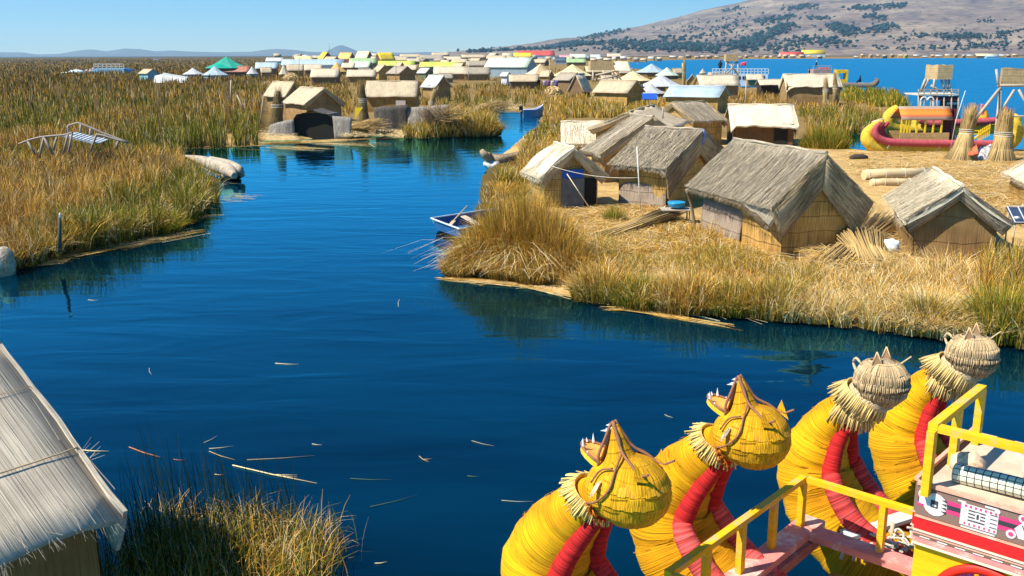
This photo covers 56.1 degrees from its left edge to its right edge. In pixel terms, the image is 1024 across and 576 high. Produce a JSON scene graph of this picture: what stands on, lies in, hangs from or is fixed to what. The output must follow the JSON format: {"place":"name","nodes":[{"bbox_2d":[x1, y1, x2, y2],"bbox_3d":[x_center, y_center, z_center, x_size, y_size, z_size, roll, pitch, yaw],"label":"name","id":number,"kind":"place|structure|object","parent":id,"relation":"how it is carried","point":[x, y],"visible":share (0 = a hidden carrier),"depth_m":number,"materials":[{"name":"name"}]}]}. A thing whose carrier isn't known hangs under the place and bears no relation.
{"place":"outdoors","nodes":[
{"label":"outdoors","id":0,"kind":"place"},
{"bbox_2d":[0,45,442,56],"bbox_3d":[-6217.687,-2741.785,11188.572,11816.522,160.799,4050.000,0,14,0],"label":"mountains","id":1,"kind":"structure","parent":0,"point":[337,50],"depth_m":10698.58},
{"bbox_2d":[0,0,746,53],"label":"sky","id":2,"kind":"structure","parent":0,"point":[26,26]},
{"bbox_2d":[0,55,1023,575],"bbox_3d":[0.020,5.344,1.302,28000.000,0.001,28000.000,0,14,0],"label":"water","id":3,"kind":"structure","parent":0,"point":[310,267],"depth_m":17.81,"materials":[{"name":"liquid"}]},
{"bbox_2d":[0,246,15,276],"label":"old float","id":4,"kind":"object","parent":3,"relation":"in","point":[10,270],"visible":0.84,"depth_m":24.62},
{"bbox_2d":[22,193,248,266],"bbox_3d":[-11.390,-2.076,31.809,4.268,0.042,14.574,3,14,11],"label":"floating straw","id":5,"kind":"object","parent":3,"relation":"on","point":[146,238],"visible":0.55,"depth_m":28.58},
{"bbox_2d":[185,155,244,178],"bbox_3d":[-14.882,-6.147,46.771,1.099,0.830,10.300,-8,16,-30],"label":"old reed boat","id":6,"kind":"object","parent":3,"relation":"on","point":[232,169],"visible":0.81,"depth_m":43.42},
{"bbox_2d":[97,411,368,575],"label":"reed bed","id":7,"kind":"object","parent":3,"relation":"on","point":[252,540],"visible":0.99,"depth_m":10.57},
{"bbox_2d":[186,111,516,150],"bbox_3d":[-5.812,-12.642,75.096,12.842,0.042,44.778,6,15,25],"label":"floating straw","id":8,"kind":"object","parent":3,"relation":"on","point":[298,141],"visible":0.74,"depth_m":61.60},
{"bbox_2d":[430,209,494,236],"bbox_3d":[-1.014,-2.042,30.546,3.242,0.475,2.351,-11,17,-37],"label":"rowboat","id":9,"kind":"object","parent":3,"relation":"on","point":[441,223],"visible":0.43,"depth_m":30.62,"materials":[{"name":"white paint"}]},
{"bbox_2d":[450,112,507,136],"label":"reed clump","id":10,"kind":"object","parent":3,"relation":"on","point":[486,129],"visible":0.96,"depth_m":65.52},
{"bbox_2d":[519,104,543,117],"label":"motorboat","id":11,"kind":"object","parent":3,"relation":"on","point":[537,112],"visible":1,"depth_m":84.78,"materials":[{"name":"blue paint"}]},
{"bbox_2d":[438,277,1014,345],"bbox_3d":[3.885,0.485,21.067,13.319,0.042,2.051,7,15,26],"label":"floating straw","id":12,"kind":"object","parent":3,"relation":"on","point":[547,289],"visible":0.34,"depth_m":22.61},
{"bbox_2d":[708,68,768,85],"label":"ferry","id":13,"kind":"object","parent":3,"relation":"on","point":[741,79],"visible":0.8,"depth_m":165.97,"materials":[{"name":"white paint"}]},
{"bbox_2d":[501,374,1023,575],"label":"reed catamaran","id":14,"kind":"object","parent":3,"relation":"on","point":[667,508],"visible":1,"depth_m":7.78,"materials":[{"name":"yellow wicker"}]},
{"bbox_2d":[949,451,985,469],"bbox_3d":[3.270,1.264,6.889,0.242,0.201,0.200,12,18,41],"label":"bundle","id":15,"kind":"object","parent":14,"relation":"on","point":[973,458],"visible":0.6,"depth_m":6.83,"materials":[{"name":"fabric"}]},
{"bbox_2d":[938,564,1004,575],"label":"window","id":16,"kind":"structure","parent":14,"relation":"in","point":[963,569],"depth_m":6.65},
{"bbox_2d":[951,463,1023,498],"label":"seat roll","id":17,"kind":"object","parent":14,"relation":"on","point":[993,481],"visible":1,"depth_m":6.62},
{"bbox_2d":[808,65,831,73],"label":"double deck boat","id":18,"kind":"object","parent":3,"relation":"on","point":[823,70],"visible":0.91,"depth_m":209.82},
{"bbox_2d":[834,70,878,87],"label":"reed boat","id":19,"kind":"object","parent":3,"relation":"on","point":[844,81],"visible":0.73,"depth_m":156.31,"materials":[{"name":"yellow paint"}]},
{"bbox_2d":[777,323,1000,575],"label":"reed catamaran","id":20,"kind":"object","parent":3,"relation":"on","point":[891,405],"visible":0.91,"depth_m":9.99,"materials":[{"name":"wicker"}]},
{"bbox_2d":[905,89,958,123],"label":"two storey boat","id":21,"kind":"object","parent":3,"relation":"on","point":[951,101],"visible":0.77,"depth_m":72.70,"materials":[{"name":"white paint"}]},
{"bbox_2d":[919,64,959,118],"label":"watchtower","id":22,"kind":"structure","parent":3,"relation":"on","point":[939,71],"depth_m":76.48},
{"bbox_2d":[860,106,1023,152],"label":"reed boat","id":23,"kind":"object","parent":3,"relation":"on","point":[874,136],"visible":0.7,"depth_m":51.18,"materials":[{"name":"wicker"}]},
{"bbox_2d":[883,104,1021,134],"bbox_3d":[26.008,-9.951,56.686,8.176,1.797,1.017,0,14,0],"label":"reed boat","id":24,"kind":"object","parent":3,"relation":"on","point":[984,120],"visible":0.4,"depth_m":56.49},
{"bbox_2d":[0,55,1023,319],"bbox_3d":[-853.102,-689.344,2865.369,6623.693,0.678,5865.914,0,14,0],"label":"ground","id":25,"kind":"structure","parent":0,"point":[608,193],"depth_m":49.91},
{"bbox_2d":[18,122,129,157],"bbox_3d":[-20.902,-7.165,46.404,5.154,1.597,1.710,0,14,0],"label":"frame","id":26,"kind":"object","parent":25,"relation":"on","point":[89,138],"visible":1,"depth_m":45.79,"materials":[{"name":"grey wood"}]},
{"bbox_2d":[93,64,134,72],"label":"beached boat","id":27,"kind":"object","parent":25,"relation":"on","point":[106,69],"visible":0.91,"depth_m":292.45,"materials":[{"name":"blue paint"}]},
{"bbox_2d":[0,58,281,274],"bbox_3d":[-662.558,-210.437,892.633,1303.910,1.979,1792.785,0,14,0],"label":"reed bed","id":28,"kind":"object","parent":25,"relation":"on","point":[90,223],"visible":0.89,"depth_m":49.49,"materials":[{"name":"plant"}]},
{"bbox_2d":[137,69,159,79],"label":"shack","id":29,"kind":"structure","parent":25,"relation":"on","point":[150,74],"depth_m":203.22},
{"bbox_2d":[111,205,194,236],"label":"reed clump","id":30,"kind":"object","parent":25,"relation":"on","point":[169,227],"visible":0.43,"depth_m":30.18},
{"bbox_2d":[154,73,186,82],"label":"wrecked shed","id":31,"kind":"structure","parent":25,"relation":"on","point":[160,77],"depth_m":185.49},
{"bbox_2d":[206,56,243,71],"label":"tent roofed hut","id":32,"kind":"object","parent":25,"relation":"on","point":[226,63],"visible":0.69,"depth_m":229.09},
{"bbox_2d":[222,66,250,76],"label":"metal roofed house","id":33,"kind":"structure","parent":25,"relation":"on","point":[240,71],"depth_m":228.46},
{"bbox_2d":[255,62,278,76],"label":"metal roofed house","id":34,"kind":"structure","parent":25,"relation":"on","point":[273,65],"depth_m":227.20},
{"bbox_2d":[269,86,283,124],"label":"straw sheaf","id":35,"kind":"object","parent":25,"relation":"on","point":[277,106],"visible":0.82,"depth_m":70.81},
{"bbox_2d":[264,81,298,113],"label":"reed hut","id":36,"kind":"object","parent":25,"relation":"on","point":[288,88],"visible":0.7,"depth_m":86.56,"materials":[{"name":"wicker"}]},
{"bbox_2d":[286,64,303,75],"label":"reed hut","id":37,"kind":"object","parent":25,"relation":"on","point":[293,68],"visible":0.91,"depth_m":237.58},
{"bbox_2d":[268,108,351,138],"bbox_3d":[-13.482,-11.175,65.282,5.906,1.966,2.786,1,14,6],"label":"reed shelter","id":38,"kind":"object","parent":25,"relation":"on","point":[321,124],"visible":0.86,"depth_m":64.53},
{"bbox_2d":[281,59,344,70],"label":"metal roofed house","id":39,"kind":"structure","parent":25,"relation":"on","point":[327,63],"depth_m":324.15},
{"bbox_2d":[283,86,345,119],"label":"reed hut","id":40,"kind":"object","parent":25,"relation":"on","point":[301,99],"visible":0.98,"depth_m":76.15,"materials":[{"name":"wicker"}]},
{"bbox_2d":[310,68,341,84],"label":"reed hut","id":41,"kind":"object","parent":25,"relation":"on","point":[319,75],"visible":0.97,"depth_m":169.85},
{"bbox_2d":[346,69,376,82],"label":"reed hut","id":42,"kind":"object","parent":25,"relation":"on","point":[354,76],"visible":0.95,"depth_m":181.95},
{"bbox_2d":[357,79,369,121],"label":"straw sheaf","id":43,"kind":"object","parent":25,"relation":"on","point":[363,113],"visible":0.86,"depth_m":73.81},
{"bbox_2d":[351,117,390,130],"bbox_3d":[-10.245,-11.123,65.668,1.988,1.432,7.427,-7,15,-25],"label":"reed bundle","id":44,"kind":"object","parent":25,"relation":"on","point":[366,124],"visible":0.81,"depth_m":64.10,"materials":[{"name":"plant"}]},
{"bbox_2d":[374,64,389,79],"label":"reed hut","id":45,"kind":"object","parent":25,"relation":"on","point":[381,70],"visible":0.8,"depth_m":196.28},
{"bbox_2d":[258,99,523,140],"bbox_3d":[-8.094,-15.339,84.401,15.503,0.210,54.572,4,14,15],"label":"loose straw","id":46,"kind":"object","parent":25,"relation":"on","point":[290,138],"visible":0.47,"depth_m":63.19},
{"bbox_2d":[365,80,420,111],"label":"reed hut","id":47,"kind":"object","parent":25,"relation":"on","point":[379,93],"visible":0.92,"depth_m":88.62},
{"bbox_2d":[385,66,416,80],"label":"reed hut","id":48,"kind":"object","parent":25,"relation":"on","point":[402,72],"visible":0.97,"depth_m":182.03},
{"bbox_2d":[374,105,449,133],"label":"reed mat screen","id":49,"kind":"object","parent":25,"relation":"on","point":[394,116],"visible":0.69,"depth_m":67.05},
{"bbox_2d":[420,75,452,100],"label":"reed hut","id":50,"kind":"object","parent":25,"relation":"on","point":[442,83],"visible":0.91,"depth_m":108.61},
{"bbox_2d":[419,62,459,69],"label":"metal roofed house","id":51,"kind":"structure","parent":25,"relation":"on","point":[427,64],"depth_m":314.03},
{"bbox_2d":[416,100,470,122],"bbox_3d":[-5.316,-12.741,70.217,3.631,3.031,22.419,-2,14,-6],"label":"reed bundle","id":52,"kind":"object","parent":25,"relation":"on","point":[450,115],"visible":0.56,"depth_m":64.48,"materials":[{"name":"plant"}]},
{"bbox_2d":[433,66,467,79],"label":"reed hut","id":53,"kind":"object","parent":25,"relation":"on","point":[457,72],"visible":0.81,"depth_m":194.56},
{"bbox_2d":[463,67,490,80],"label":"reed hut","id":54,"kind":"object","parent":25,"relation":"on","point":[479,73],"visible":0.95,"depth_m":193.60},
{"bbox_2d":[473,97,516,112],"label":"reed bundle","id":55,"kind":"object","parent":25,"relation":"on","point":[494,105],"visible":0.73,"depth_m":91.33,"materials":[{"name":"plant"}]},
{"bbox_2d":[480,149,518,162],"bbox_3d":[-0.096,-6.747,48.373,0.983,0.852,4.488,8,16,29],"label":"old reed boat","id":56,"kind":"object","parent":25,"relation":"on","point":[500,158],"visible":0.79,"depth_m":47.01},
{"bbox_2d":[484,58,536,76],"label":"metal roofed house","id":57,"kind":"structure","parent":25,"relation":"on","point":[498,66],"depth_m":220.59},
{"bbox_2d":[410,178,627,284],"bbox_3d":[0.250,-1.727,24.929,7.224,2.454,5.982,0,14,0],"label":"reed clump","id":58,"kind":"object","parent":25,"relation":"on","point":[523,239],"visible":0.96,"depth_m":24.20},
{"bbox_2d":[509,74,539,88],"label":"reed hut","id":59,"kind":"object","parent":25,"relation":"on","point":[529,80],"visible":0.93,"depth_m":145.99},
{"bbox_2d":[516,51,554,59],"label":"metal roofed house","id":60,"kind":"structure","parent":25,"relation":"on","point":[541,54],"depth_m":837.10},
{"bbox_2d":[519,141,609,207],"bbox_3d":[1.827,-3.900,33.550,2.729,2.324,2.155,-4,14,-17],"label":"reed hut","id":61,"kind":"object","parent":25,"relation":"on","point":[556,182],"visible":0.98,"depth_m":32.87,"materials":[{"name":"beige wicker"}]},
{"bbox_2d":[561,178,583,207],"bbox_3d":[2.076,-3.182,32.971,0.850,1.150,0.050,-4,14,-17],"label":"door","id":62,"kind":"structure","parent":61,"relation":"in","point":[571,197],"depth_m":32.93,"materials":[{"name":"grey metal"}]},
{"bbox_2d":[552,72,577,91],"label":"reed hut","id":63,"kind":"object","parent":25,"relation":"on","point":[564,79],"visible":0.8,"depth_m":134.20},
{"bbox_2d":[538,251,598,284],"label":"reed clump","id":64,"kind":"object","parent":25,"relation":"on","point":[561,276],"visible":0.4,"depth_m":23.35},
{"bbox_2d":[567,73,591,96],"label":"reed hut","id":65,"kind":"object","parent":25,"relation":"on","point":[579,84],"visible":0.94,"depth_m":117.53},
{"bbox_2d":[560,120,602,156],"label":"reed hut","id":66,"kind":"object","parent":25,"relation":"on","point":[578,134],"visible":0.38,"depth_m":49.67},
{"bbox_2d":[259,60,911,210],"bbox_3d":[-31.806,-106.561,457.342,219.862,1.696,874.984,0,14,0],"label":"reed bed","id":67,"kind":"object","parent":25,"relation":"on","point":[849,124],"visible":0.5,"depth_m":84.43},
{"bbox_2d":[557,257,648,304],"bbox_3d":[2.115,-0.272,22.120,2.551,0.942,2.599,0,14,0],"label":"reed clump","id":68,"kind":"object","parent":25,"relation":"on","point":[576,287],"visible":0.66,"depth_m":21.82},
{"bbox_2d":[588,61,631,80],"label":"lookout platform","id":69,"kind":"structure","parent":25,"relation":"on","point":[608,65],"depth_m":136.34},
{"bbox_2d":[599,203,627,220],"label":"reed clump","id":70,"kind":"object","parent":25,"relation":"on","point":[611,213],"visible":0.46,"depth_m":30.35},
{"bbox_2d":[591,79,645,104],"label":"reed hut","id":71,"kind":"object","parent":25,"relation":"on","point":[628,91],"visible":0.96,"depth_m":99.04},
{"bbox_2d":[579,113,666,182],"bbox_3d":[5.457,-5.873,40.417,5.215,2.881,1.906,-6,15,-22],"label":"reed hut","id":72,"kind":"object","parent":25,"relation":"on","point":[604,150],"visible":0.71,"depth_m":39.41,"materials":[{"name":"wicker"}]},
{"bbox_2d":[618,71,650,83],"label":"tent roofed hut","id":73,"kind":"object","parent":25,"relation":"on","point":[633,75],"visible":0.59,"depth_m":164.56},
{"bbox_2d":[587,104,691,139],"bbox_3d":[6.853,-8.245,50.670,4.542,2.627,7.034,4,14,18],"label":"reed hut","id":74,"kind":"object","parent":25,"relation":"on","point":[603,127],"visible":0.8,"depth_m":48.43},
{"bbox_2d":[592,206,688,237],"bbox_3d":[3.922,-2.013,29.110,0.795,0.518,4.535,11,18,38],"label":"reed bundle","id":75,"kind":"object","parent":25,"relation":"on","point":[655,216],"visible":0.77,"depth_m":28.96,"materials":[{"name":"plant"}]},
{"bbox_2d":[592,269,692,311],"bbox_3d":[2.949,-0.050,21.472,2.453,0.812,2.354,0,14,0],"label":"reed clump","id":76,"kind":"object","parent":25,"relation":"on","point":[624,301],"visible":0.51,"depth_m":21.17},
{"bbox_2d":[636,64,662,76],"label":"tent roofed hut","id":77,"kind":"object","parent":25,"relation":"on","point":[651,70],"visible":0.73,"depth_m":218.96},
{"bbox_2d":[641,74,678,90],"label":"tent roofed hut","id":78,"kind":"object","parent":25,"relation":"on","point":[661,82],"visible":0.63,"depth_m":136.48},
{"bbox_2d":[607,125,724,207],"bbox_3d":[5.797,-4.417,34.587,2.489,2.809,5.174,11,18,38],"label":"reed hut","id":79,"kind":"object","parent":25,"relation":"on","point":[672,161],"visible":0.91,"depth_m":33.35,"materials":[{"name":"wicker"}]},
{"bbox_2d":[634,262,737,315],"bbox_3d":[3.903,-0.104,21.069,2.680,1.101,2.595,0,14,0],"label":"reed clump","id":80,"kind":"object","parent":25,"relation":"on","point":[675,307],"visible":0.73,"depth_m":20.73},
{"bbox_2d":[664,100,727,143],"bbox_3d":[10.434,-9.761,56.852,2.499,2.620,4.680,-7,15,-25],"label":"reed hut","id":81,"kind":"object","parent":25,"relation":"on","point":[709,118],"visible":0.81,"depth_m":55.56,"materials":[{"name":"wicker"}]},
{"bbox_2d":[663,85,730,112],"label":"metal roofed house","id":82,"kind":"structure","parent":25,"relation":"on","point":[715,97],"depth_m":85.84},
{"bbox_2d":[693,75,740,98],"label":"reed hut","id":83,"kind":"object","parent":25,"relation":"on","point":[731,83],"visible":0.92,"depth_m":110.71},
{"bbox_2d":[724,54,739,81],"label":"watchtower","id":84,"kind":"structure","parent":25,"relation":"on","point":[730,57],"depth_m":146.24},
{"bbox_2d":[696,273,774,317],"bbox_3d":[4.779,0.045,20.899,2.370,0.886,2.380,0,14,0],"label":"reed clump","id":85,"kind":"object","parent":25,"relation":"on","point":[724,311],"visible":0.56,"depth_m":20.50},
{"bbox_2d":[744,74,763,85],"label":"reed hut","id":86,"kind":"object","parent":25,"relation":"on","point":[751,79],"visible":0.89,"depth_m":161.62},
{"bbox_2d":[725,103,798,145],"bbox_3d":[14.549,-9.596,56.432,3.799,2.470,5.087,1,14,7],"label":"reed hut","id":87,"kind":"object","parent":25,"relation":"on","point":[775,123],"visible":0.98,"depth_m":54.61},
{"bbox_2d":[773,128,787,144],"bbox_3d":[15.217,-8.515,54.369,0.750,1.300,0.050,1,14,7],"label":"doorway","id":88,"kind":"structure","parent":87,"relation":"in","point":[780,135],"depth_m":54.33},
{"bbox_2d":[755,79,780,96],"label":"reed hut","id":89,"kind":"object","parent":25,"relation":"on","point":[765,86],"visible":0.69,"depth_m":115.23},
{"bbox_2d":[724,265,828,321],"bbox_3d":[5.629,0.021,20.624,2.636,1.056,2.419,8,16,31],"label":"reed clump","id":90,"kind":"object","parent":25,"relation":"on","point":[764,312],"visible":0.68,"depth_m":20.33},
{"bbox_2d":[684,137,876,258],"bbox_3d":[7.297,-2.567,26.786,3.591,2.896,5.183,-4,14,-16],"label":"reed hut","id":91,"kind":"object","parent":25,"relation":"on","point":[764,195],"visible":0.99,"depth_m":25.30,"materials":[{"name":"wicker"}]},
{"bbox_2d":[558,150,1023,296],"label":"loose straw","id":92,"kind":"object","parent":25,"relation":"on","point":[700,240],"visible":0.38,"depth_m":29.14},
{"bbox_2d":[570,219,1023,349],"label":"reed bed","id":93,"kind":"object","parent":25,"relation":"on","point":[1009,264],"visible":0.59,"depth_m":21.82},
{"bbox_2d":[778,73,842,104],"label":"reed hut","id":94,"kind":"object","parent":25,"relation":"on","point":[804,88],"visible":0.84,"depth_m":96.91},
{"bbox_2d":[780,284,857,324],"bbox_3d":[6.572,0.238,20.446,2.267,0.711,2.183,0,14,0],"label":"reed clump","id":95,"kind":"object","parent":25,"relation":"on","point":[825,321],"visible":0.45,"depth_m":20.01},
{"bbox_2d":[795,120,852,148],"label":"reed clump","id":96,"kind":"object","parent":25,"relation":"on","point":[823,140],"visible":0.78,"depth_m":53.10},
{"bbox_2d":[821,74,829,106],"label":"straw sheaf","id":97,"kind":"object","parent":25,"relation":"on","point":[825,94],"visible":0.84,"depth_m":93.29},
{"bbox_2d":[832,70,839,106],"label":"straw sheaf","id":98,"kind":"object","parent":25,"relation":"on","point":[835,88],"visible":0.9,"depth_m":94.11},
{"bbox_2d":[806,208,895,269],"bbox_3d":[9.551,-1.346,26.574,1.698,0.705,8.227,8,16,31],"label":"reed bundle","id":99,"kind":"object","parent":25,"relation":"on","point":[880,221],"visible":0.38,"depth_m":25.31,"materials":[{"name":"plant"}]},
{"bbox_2d":[834,223,895,267],"bbox_3d":[8.991,-0.982,24.417,1.382,0.891,3.002,3,14,11],"label":"reed bundle","id":100,"kind":"object","parent":25,"relation":"on","point":[872,241],"visible":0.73,"depth_m":24.48,"materials":[{"name":"plant"}]},
{"bbox_2d":[869,178,913,185],"bbox_3d":[15.090,-4.194,38.112,1.823,0.338,0.330,-2,14,-8],"label":"reed roll","id":101,"kind":"object","parent":25,"relation":"on","point":[889,181],"visible":0.83,"depth_m":37.97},
{"bbox_2d":[884,238,900,254],"bbox_3d":[9.746,-1.037,24.782,0.540,0.492,0.421,0,14,0],"label":"plastic bag","id":102,"kind":"object","parent":25,"relation":"on","point":[894,244],"visible":0.52,"depth_m":24.64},
{"bbox_2d":[861,167,929,179],"bbox_3d":[16.091,-4.774,40.184,3.016,0.482,0.471,-3,14,-12],"label":"reed roll","id":103,"kind":"object","parent":25,"relation":"on","point":[866,174],"visible":0.83,"depth_m":39.95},
{"bbox_2d":[854,281,985,338],"bbox_3d":[8.567,0.316,19.621,3.288,0.936,3.349,0,14,0],"label":"reed clump","id":104,"kind":"object","parent":25,"relation":"on","point":[921,297],"visible":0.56,"depth_m":19.26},
{"bbox_2d":[896,294,961,329],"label":"reed clump","id":105,"kind":"object","parent":25,"relation":"on","point":[925,313],"visible":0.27,"depth_m":19.22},
{"bbox_2d":[882,166,1016,260],"bbox_3d":[11.648,-2.014,25.958,2.782,2.183,4.366,3,14,13],"label":"reed hut","id":106,"kind":"object","parent":25,"relation":"on","point":[935,207],"visible":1,"depth_m":24.32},
{"bbox_2d":[944,102,979,160],"bbox_3d":[22.076,-7.605,46.995,1.660,2.932,1.677,0,14,0],"label":"straw sheaf","id":107,"kind":"object","parent":25,"relation":"on","point":[962,146],"visible":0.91,"depth_m":46.72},
{"bbox_2d":[940,270,1023,345],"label":"reed clump","id":108,"kind":"object","parent":25,"relation":"on","point":[1011,296],"visible":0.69,"depth_m":18.72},
{"bbox_2d":[975,144,991,159],"bbox_3d":[23.010,-6.644,47.102,1.225,0.833,0.621,0,14,0],"label":"folded blanket","id":109,"kind":"object","parent":25,"relation":"on","point":[983,151],"visible":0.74,"depth_m":47.05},
{"bbox_2d":[978,67,1023,138],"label":"watchtower","id":110,"kind":"structure","parent":25,"relation":"on","point":[1011,77],"depth_m":47.91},
{"bbox_2d":[987,108,1016,161],"bbox_3d":[23.905,-7.455,46.726,1.534,2.657,1.525,0,14,0],"label":"straw sheaf","id":111,"kind":"object","parent":25,"relation":"on","point":[1001,149],"visible":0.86,"depth_m":46.42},
{"bbox_2d":[1000,158,1023,204],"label":"reed hut","id":112,"kind":"object","parent":25,"relation":"on","point":[1015,174],"visible":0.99,"depth_m":33.85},
{"bbox_2d":[1004,206,1023,248],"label":"solar panel","id":113,"kind":"object","parent":25,"relation":"on","point":[1016,213],"visible":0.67,"depth_m":25.66,"materials":[{"name":"glass"}]},
{"bbox_2d":[449,0,1023,55],"bbox_3d":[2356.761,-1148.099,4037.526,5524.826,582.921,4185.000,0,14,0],"label":"hill","id":114,"kind":"structure","parent":0,"point":[928,16],"depth_m":3169.98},
{"bbox_2d":[456,1,915,53],"bbox_3d":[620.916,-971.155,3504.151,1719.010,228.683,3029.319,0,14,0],"label":"woodland","id":115,"kind":"object","parent":114,"relation":"on","point":[755,40],"visible":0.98,"depth_m":2694.05,"materials":[{"name":"green plant"}]},
{"bbox_2d":[825,5,1023,55],"bbox_3d":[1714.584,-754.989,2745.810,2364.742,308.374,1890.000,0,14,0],"label":"hill","id":116,"kind":"structure","parent":0,"point":[1014,16],"depth_m":2241.05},
{"bbox_2d":[870,16,1023,51],"bbox_3d":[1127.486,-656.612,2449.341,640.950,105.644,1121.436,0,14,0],"label":"woodland","id":117,"kind":"object","parent":116,"relation":"on","point":[966,34],"visible":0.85,"depth_m":2250.62,"materials":[{"name":"green plant"}]},
{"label":"ground","id":118,"kind":"structure","parent":0,"visible":0},
{"bbox_2d":[0,341,130,575],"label":"reed hut","id":119,"kind":"object","parent":118,"relation":"on","point":[60,503],"visible":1,"depth_m":8.35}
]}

